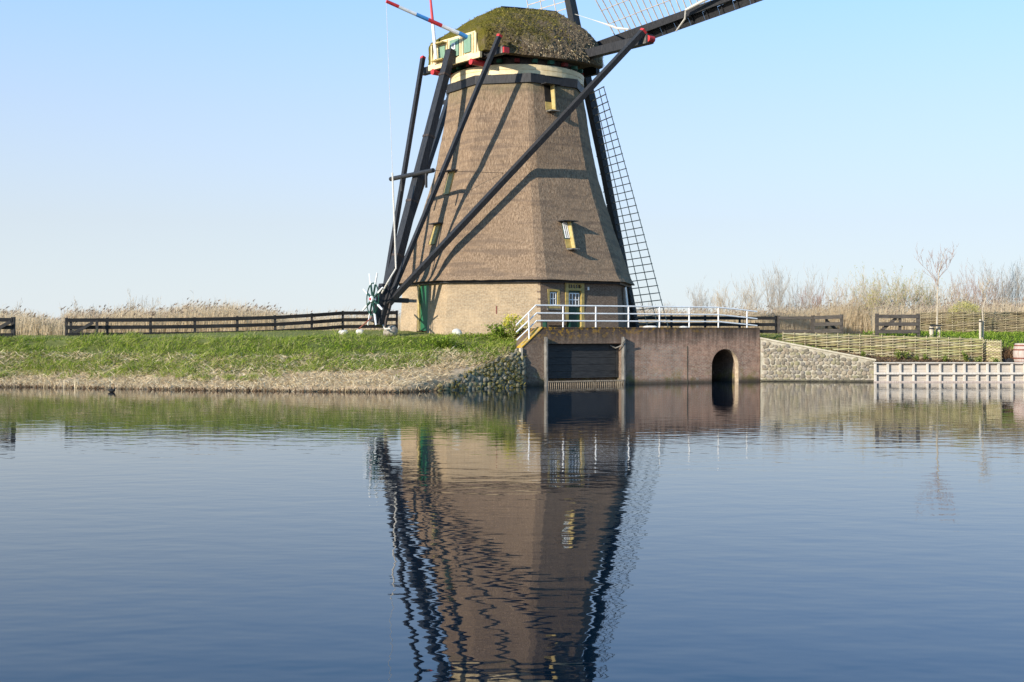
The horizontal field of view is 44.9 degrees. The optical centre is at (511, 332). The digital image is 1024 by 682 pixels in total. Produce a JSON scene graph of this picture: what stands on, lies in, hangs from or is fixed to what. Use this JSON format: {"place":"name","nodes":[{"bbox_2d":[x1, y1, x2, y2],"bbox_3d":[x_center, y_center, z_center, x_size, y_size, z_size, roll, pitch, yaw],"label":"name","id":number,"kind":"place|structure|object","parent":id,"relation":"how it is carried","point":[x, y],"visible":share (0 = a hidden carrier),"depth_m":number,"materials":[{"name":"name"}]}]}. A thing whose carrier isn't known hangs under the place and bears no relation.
{"place":"outdoors","nodes":[
{"label":"outdoors","id":0,"kind":"place"},
{"bbox_2d":[1,329,977,342],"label":"grass","id":1,"kind":"structure","parent":0,"point":[271,331],"depth_m":66.15,"materials":[{"name":"green plant"}]},
{"bbox_2d":[0,380,1023,681],"bbox_3d":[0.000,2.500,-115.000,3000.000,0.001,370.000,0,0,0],"label":"water","id":2,"kind":"structure","parent":0,"point":[712,530],"depth_m":15.39,"materials":[{"name":"blue liquid"}]},
{"bbox_2d":[873,362,1023,381],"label":"timber piling","id":3,"kind":"object","parent":2,"relation":"in","point":[954,372],"visible":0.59,"depth_m":63.19,"materials":[{"name":"white wood"}]},
{"bbox_2d":[0,329,1023,391],"bbox_3d":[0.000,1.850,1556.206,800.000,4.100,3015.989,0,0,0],"label":"ground","id":4,"kind":"structure","parent":0,"point":[55,343],"depth_m":58.55,"materials":[{"name":"green plant"}]},
{"bbox_2d":[0,317,15,340],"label":"field gate","id":5,"kind":"structure","parent":4,"relation":"on","point":[11,321],"depth_m":63.05,"materials":[{"name":"black paint"}]},
{"bbox_2d":[10,298,45,317],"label":"bare shrub","id":6,"kind":"object","parent":4,"relation":"on","point":[20,308],"visible":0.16,"depth_m":91.81,"materials":[{"name":"beige plant"}]},
{"bbox_2d":[0,308,74,335],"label":"reeds","id":7,"kind":"object","parent":4,"relation":"on","point":[26,327],"visible":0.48,"depth_m":76.70,"materials":[{"name":"beige plant"}]},
{"bbox_2d":[0,306,72,328],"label":"reeds plumes","id":8,"kind":"object","parent":7,"relation":"attached to","point":[32,316],"visible":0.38,"depth_m":78.14,"materials":[{"name":"beige plant"}]},
{"bbox_2d":[41,377,119,388],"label":"water stalks","id":9,"kind":"object","parent":4,"relation":"on","point":[74,383],"visible":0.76,"depth_m":56.28,"materials":[{"name":"plant"}]},
{"bbox_2d":[71,297,104,314],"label":"bare shrub","id":10,"kind":"object","parent":4,"relation":"on","point":[81,304],"visible":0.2,"depth_m":91.36,"materials":[{"name":"beige plant"}]},
{"bbox_2d":[127,289,160,313],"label":"bare shrub","id":11,"kind":"object","parent":4,"relation":"on","point":[132,305],"visible":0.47,"depth_m":92.04,"materials":[{"name":"beige plant"}]},
{"bbox_2d":[59,290,286,332],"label":"reeds","id":12,"kind":"object","parent":4,"relation":"on","point":[204,312],"visible":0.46,"depth_m":79.96,"materials":[{"name":"beige plant"}]},
{"bbox_2d":[61,298,291,324],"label":"reeds plumes","id":13,"kind":"object","parent":12,"relation":"attached to","point":[153,313],"visible":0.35,"depth_m":81.25,"materials":[{"name":"beige plant"}]},
{"bbox_2d":[0,383,442,392],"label":"dead reed stubble","id":14,"kind":"object","parent":4,"relation":"on","point":[247,389],"visible":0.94,"depth_m":53.82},
{"bbox_2d":[65,310,397,335],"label":"wooden fence","id":15,"kind":"object","parent":4,"relation":"on","point":[150,326],"visible":0.85,"depth_m":72.21,"materials":[{"name":"black paint"}]},
{"bbox_2d":[0,345,511,391],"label":"straw","id":16,"kind":"object","parent":4,"relation":"on","point":[450,366],"visible":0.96,"depth_m":56.30,"materials":[{"name":"beige plant"}]},
{"bbox_2d":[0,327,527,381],"bbox_3d":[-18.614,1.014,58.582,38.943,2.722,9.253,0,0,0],"label":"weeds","id":17,"kind":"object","parent":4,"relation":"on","point":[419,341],"visible":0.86,"depth_m":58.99,"materials":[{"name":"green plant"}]},
{"bbox_2d":[279,306,400,330],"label":"reeds","id":18,"kind":"object","parent":4,"relation":"on","point":[332,323],"visible":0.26,"depth_m":94.72,"materials":[{"name":"beige plant"}]},
{"bbox_2d":[279,307,398,322],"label":"reeds plumes","id":19,"kind":"object","parent":18,"relation":"attached to","point":[320,317],"visible":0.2,"depth_m":96.69,"materials":[{"name":"beige plant"}]},
{"bbox_2d":[383,325,397,335],"bbox_3d":[-6.068,-0.089,61.994,0.743,0.614,0.647,0,0,0],"label":"boulder","id":20,"kind":"object","parent":4,"relation":"on","point":[393,329],"visible":0.83,"depth_m":61.80,"materials":[{"name":"white stone"}]},
{"bbox_2d":[426,333,461,348],"bbox_3d":[-3.218,0.400,58.352,1.790,0.814,0.935,0,0,15],"label":"leafy plant","id":21,"kind":"object","parent":4,"relation":"on","point":[444,343],"visible":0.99,"depth_m":58.32,"materials":[{"name":"green plant"}]},
{"bbox_2d":[452,329,461,334],"bbox_3d":[-2.699,0.011,60.902,0.515,0.470,0.433,0,0,0],"label":"boulder","id":22,"kind":"object","parent":4,"relation":"on","point":[454,331],"visible":0.69,"depth_m":60.75,"materials":[{"name":"white stone"}]},
{"bbox_2d":[435,348,527,390],"bbox_3d":[-0.992,1.990,55.989,1.050,2.962,6.669,0,0,39],"label":"stone pitching","id":23,"kind":"object","parent":4,"relation":"on","point":[488,369],"visible":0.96,"depth_m":56.38,"materials":[{"name":"grey stone"}]},
{"bbox_2d":[484,322,506,337],"bbox_3d":[-0.742,-0.126,59.760,1.216,0.885,1.432,0,0,20],"label":"leafy plant","id":24,"kind":"object","parent":4,"relation":"on","point":[500,333],"visible":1,"depth_m":59.64,"materials":[{"name":"green plant"}]},
{"bbox_2d":[502,313,527,339],"bbox_3d":[0.089,-0.293,59.575,1.453,1.335,1.210,0,0,15],"label":"flowering plant","id":25,"kind":"object","parent":4,"relation":"on","point":[509,327],"visible":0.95,"depth_m":59.48,"materials":[{"name":"yellow plant"}]},
{"bbox_2d":[359,0,761,334],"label":"windmill","id":26,"kind":"object","parent":4,"relation":"on","point":[518,217],"visible":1,"depth_m":63.67,"materials":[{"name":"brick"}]},
{"bbox_2d":[418,284,428,330],"bbox_3d":[-4.565,-1.345,64.499,0.210,2.490,1.060,0,0,-33],"label":"side door","id":27,"kind":"structure","parent":26,"relation":"in","point":[423,290],"depth_m":64.53,"materials":[{"name":"green paint"}]},
{"bbox_2d":[540,82,561,112],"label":"window","id":28,"kind":"structure","parent":26,"relation":"in","point":[549,88],"depth_m":64.28,"materials":[{"name":"paint"}]},
{"bbox_2d":[547,289,561,309],"bbox_3d":[2.055,-1.670,61.907,0.860,1.040,0.253,0,0,-33],"label":"window","id":29,"kind":"structure","parent":26,"relation":"in","point":[553,295],"depth_m":61.91,"materials":[{"name":"paint"}]},
{"bbox_2d":[558,220,579,249],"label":"window","id":30,"kind":"structure","parent":26,"relation":"in","point":[566,224],"depth_m":62.79,"materials":[{"name":"yellow paint"}]},
{"bbox_2d":[564,283,583,326],"bbox_3d":[3.122,-1.330,62.615,1.160,2.460,0.220,0,0,-33],"label":"door","id":31,"kind":"structure","parent":26,"relation":"in","point":[574,292],"depth_m":62.63,"materials":[{"name":"green paint"}]},
{"bbox_2d":[514,327,759,385],"bbox_3d":[6.101,1.705,62.013,14.000,3.990,2.987,0,0,-27],"label":"brick sluice","id":32,"kind":"object","parent":4,"relation":"on","point":[566,356],"visible":0.66,"depth_m":60.82,"materials":[{"name":"brick"}]},
{"bbox_2d":[543,322,570,326],"bbox_3d":[2.247,-0.430,61.520,1.900,0.440,0.340,0,0,-33],"label":"bench","id":33,"kind":"object","parent":32,"relation":"on","point":[568,324],"visible":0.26,"depth_m":61.78,"materials":[{"name":"green paint"}]},
{"bbox_2d":[516,304,757,339],"bbox_3d":[6.435,-0.494,61.161,14.153,1.704,0.169,0,0,-28],"label":"railing","id":34,"kind":"object","parent":32,"relation":"on","point":[628,320],"visible":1,"depth_m":60.73,"materials":[{"name":"white metal"}]},
{"bbox_2d":[637,301,673,312],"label":"bare shrub","id":35,"kind":"object","parent":4,"relation":"on","point":[655,304],"visible":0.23,"depth_m":114.76,"materials":[{"name":"beige plant"}]},
{"bbox_2d":[685,276,714,313],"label":"bare shrub","id":36,"kind":"object","parent":4,"relation":"on","point":[698,303],"visible":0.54,"depth_m":117.51,"materials":[{"name":"brown plant"}]},
{"bbox_2d":[638,315,776,333],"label":"wooden fence","id":37,"kind":"object","parent":4,"relation":"on","point":[672,318],"visible":0.39,"depth_m":74.89,"materials":[{"name":"black paint"}]},
{"bbox_2d":[711,274,777,312],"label":"bare shrub","id":38,"kind":"object","parent":4,"relation":"on","point":[723,302],"visible":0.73,"depth_m":115.15,"materials":[{"name":"brown plant"}]},
{"bbox_2d":[636,295,885,333],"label":"reeds","id":39,"kind":"object","parent":4,"relation":"on","point":[857,324],"visible":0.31,"depth_m":107.80,"materials":[{"name":"beige plant"}]},
{"bbox_2d":[636,293,886,320],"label":"reeds plumes","id":40,"kind":"object","parent":39,"relation":"attached to","point":[763,308],"visible":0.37,"depth_m":109.16,"materials":[{"name":"beige plant"}]},
{"bbox_2d":[731,254,827,315],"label":"bare shrub","id":41,"kind":"object","parent":4,"relation":"on","point":[772,300],"visible":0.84,"depth_m":111.68,"materials":[{"name":"brown plant"}]},
{"bbox_2d":[777,315,811,333],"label":"field gate","id":42,"kind":"structure","parent":4,"relation":"on","point":[792,318],"depth_m":74.69,"materials":[{"name":"brown wood"}]},
{"bbox_2d":[761,335,831,350],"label":"grass","id":43,"kind":"structure","parent":4,"relation":"on","point":[763,336],"depth_m":65.54,"materials":[{"name":"green plant"}]},
{"bbox_2d":[760,337,875,381],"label":"stone wall","id":44,"kind":"structure","parent":4,"relation":"on","point":[785,361],"depth_m":63.75,"materials":[{"name":"stone"},{"name":"mortar"}]},
{"bbox_2d":[791,282,844,311],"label":"bare shrub","id":45,"kind":"object","parent":4,"relation":"on","point":[817,301],"visible":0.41,"depth_m":117.98,"materials":[{"name":"beige plant"}]},
{"bbox_2d":[812,314,842,333],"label":"wooden fence","id":46,"kind":"object","parent":4,"relation":"on","point":[826,323],"visible":0.88,"depth_m":74.16,"materials":[{"name":"brown wood"}]},
{"bbox_2d":[823,261,881,327],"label":"bare shrub","id":47,"kind":"object","parent":4,"relation":"on","point":[854,300],"visible":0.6,"depth_m":110.05,"materials":[{"name":"plant"}]},
{"bbox_2d":[859,278,892,311],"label":"bare shrub","id":48,"kind":"object","parent":4,"relation":"on","point":[877,295],"visible":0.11,"depth_m":114.02,"materials":[{"name":"brown plant"}]},
{"bbox_2d":[782,332,982,361],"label":"wicker fence","id":49,"kind":"object","parent":4,"relation":"on","point":[879,344],"visible":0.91,"depth_m":65.43,"materials":[{"name":"beige wicker"}]},
{"bbox_2d":[775,339,1000,363],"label":"leaf litter","id":50,"kind":"object","parent":4,"relation":"on","point":[885,359],"visible":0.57,"depth_m":64.65,"materials":[{"name":"brown plant"}]},
{"bbox_2d":[850,265,936,324],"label":"bare shrub","id":51,"kind":"object","parent":4,"relation":"on","point":[873,299],"visible":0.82,"depth_m":106.11,"materials":[{"name":"brown plant"}]},
{"bbox_2d":[875,314,919,336],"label":"field gate","id":52,"kind":"structure","parent":4,"relation":"on","point":[899,323],"depth_m":67.89,"materials":[{"name":"brown wood"}]},
{"bbox_2d":[894,349,901,358],"bbox_3d":[20.175,1.119,64.888,0.466,0.568,0.613,0,0,0],"label":"garden plant","id":53,"kind":"object","parent":4,"relation":"on","point":[898,355],"visible":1,"depth_m":64.82,"materials":[{"name":"green plant"}]},
{"bbox_2d":[897,349,910,358],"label":"garden plant","id":54,"kind":"object","parent":4,"relation":"on","point":[906,353],"visible":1,"depth_m":65.03,"materials":[{"name":"green plant"}]},
{"bbox_2d":[896,276,941,310],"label":"bare shrub","id":55,"kind":"object","parent":4,"relation":"on","point":[930,302],"visible":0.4,"depth_m":108.60,"materials":[{"name":"brown plant"}]},
{"bbox_2d":[929,326,933,336],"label":"tree stake","id":56,"kind":"object","parent":4,"relation":"on","point":[931,330],"visible":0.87,"depth_m":68.12,"materials":[{"name":"white wood"}]},
{"bbox_2d":[914,241,953,336],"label":"young tree","id":57,"kind":"object","parent":4,"relation":"on","point":[937,280],"visible":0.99,"depth_m":68.47,"materials":[{"name":"grey plant"}]},
{"bbox_2d":[906,269,977,306],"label":"bare shrub","id":58,"kind":"object","parent":4,"relation":"on","point":[951,294],"visible":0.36,"depth_m":115.92,"materials":[{"name":"brown plant"}]},
{"bbox_2d":[941,354,949,361],"bbox_3d":[22.481,1.297,64.497,0.486,0.492,0.676,0,0,40],"label":"garden plant","id":59,"kind":"object","parent":4,"relation":"on","point":[945,357],"visible":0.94,"depth_m":64.46,"materials":[{"name":"green plant"}]},
{"bbox_2d":[869,291,1023,334],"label":"reeds","id":60,"kind":"object","parent":4,"relation":"on","point":[881,311],"visible":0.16,"depth_m":80.61,"materials":[{"name":"beige plant"}]},
{"bbox_2d":[873,293,1023,320],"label":"reeds plumes","id":61,"kind":"object","parent":60,"relation":"attached to","point":[906,301],"visible":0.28,"depth_m":82.39,"materials":[{"name":"beige plant"}]},
{"bbox_2d":[948,300,981,332],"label":"yellow shrub","id":62,"kind":"object","parent":4,"relation":"on","point":[965,304],"visible":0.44,"depth_m":77.89,"materials":[{"name":"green plant"}]},
{"bbox_2d":[961,351,968,361],"bbox_3d":[23.640,1.243,64.622,0.483,0.664,0.661,0,0,32],"label":"garden plant","id":63,"kind":"object","parent":4,"relation":"on","point":[965,357],"visible":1,"depth_m":64.59,"materials":[{"name":"green plant"}]},
{"bbox_2d":[920,311,1023,334],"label":"wicker fence","id":64,"kind":"object","parent":4,"relation":"on","point":[999,320],"visible":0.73,"depth_m":73.49,"materials":[{"name":"beige wicker"}]},
{"bbox_2d":[973,356,982,361],"bbox_3d":[24.086,1.380,64.246,0.802,0.481,0.461,0,0,-21],"label":"garden plant","id":65,"kind":"object","parent":4,"relation":"on","point":[978,359],"visible":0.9,"depth_m":64.25,"materials":[{"name":"green plant"}]},
{"bbox_2d":[979,319,981,342],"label":"tree stake","id":66,"kind":"object","parent":4,"relation":"on","point":[980,321],"visible":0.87,"depth_m":67.75,"materials":[{"name":"brown wood"}]},
{"bbox_2d":[946,258,1016,306],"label":"bare shrub","id":67,"kind":"object","parent":4,"relation":"on","point":[979,291],"visible":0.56,"depth_m":118.18,"materials":[{"name":"brown plant"}]},
{"bbox_2d":[978,276,993,338],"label":"young tree","id":68,"kind":"object","parent":4,"relation":"on","point":[983,291],"visible":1,"depth_m":67.97,"materials":[{"name":"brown plant"}]},
{"bbox_2d":[983,339,1002,363],"bbox_3d":[25.152,1.011,64.948,0.198,1.378,1.610,0,0,-12],"label":"wicker screen","id":69,"kind":"object","parent":4,"relation":"on","point":[996,351],"visible":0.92,"depth_m":64.84,"materials":[{"name":"beige wicker"}]},
{"bbox_2d":[989,357,998,363],"bbox_3d":[24.891,1.426,63.849,0.529,0.453,0.615,0,0,0],"label":"garden plant","id":70,"kind":"object","parent":4,"relation":"on","point":[996,360],"visible":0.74,"depth_m":63.85,"materials":[{"name":"green plant"}]},
{"bbox_2d":[968,257,1023,307],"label":"bare shrub","id":71,"kind":"object","parent":4,"relation":"on","point":[1008,289],"visible":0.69,"depth_m":114.55,"materials":[{"name":"plant"}]},
{"bbox_2d":[979,265,1023,304],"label":"bare shrub","id":72,"kind":"object","parent":4,"relation":"on","point":[1006,284],"visible":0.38,"depth_m":120.09,"materials":[{"name":"plant"}]},
{"bbox_2d":[1002,346,1012,363],"bbox_3d":[25.710,1.101,64.767,1.108,0.972,1.128,0,0,0],"label":"planter","id":73,"kind":"object","parent":4,"relation":"on","point":[1007,355],"visible":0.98,"depth_m":64.50,"materials":[{"name":"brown wood"}]},
{"bbox_2d":[0,0,1023,324],"label":"sky","id":74,"kind":"structure","parent":0,"point":[240,150],"materials":[{"name":"blue"}]},
{"bbox_2d":[860,329,1023,350],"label":"lush grass","id":75,"kind":"structure","parent":0,"point":[974,334],"depth_m":69.22,"materials":[{"name":"green plant"}]},
{"bbox_2d":[1013,343,1023,363],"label":"barrel","id":76,"kind":"object","parent":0,"point":[1018,352],"visible":0.92,"depth_m":63.99,"materials":[{"name":"white wood"}]}
]}

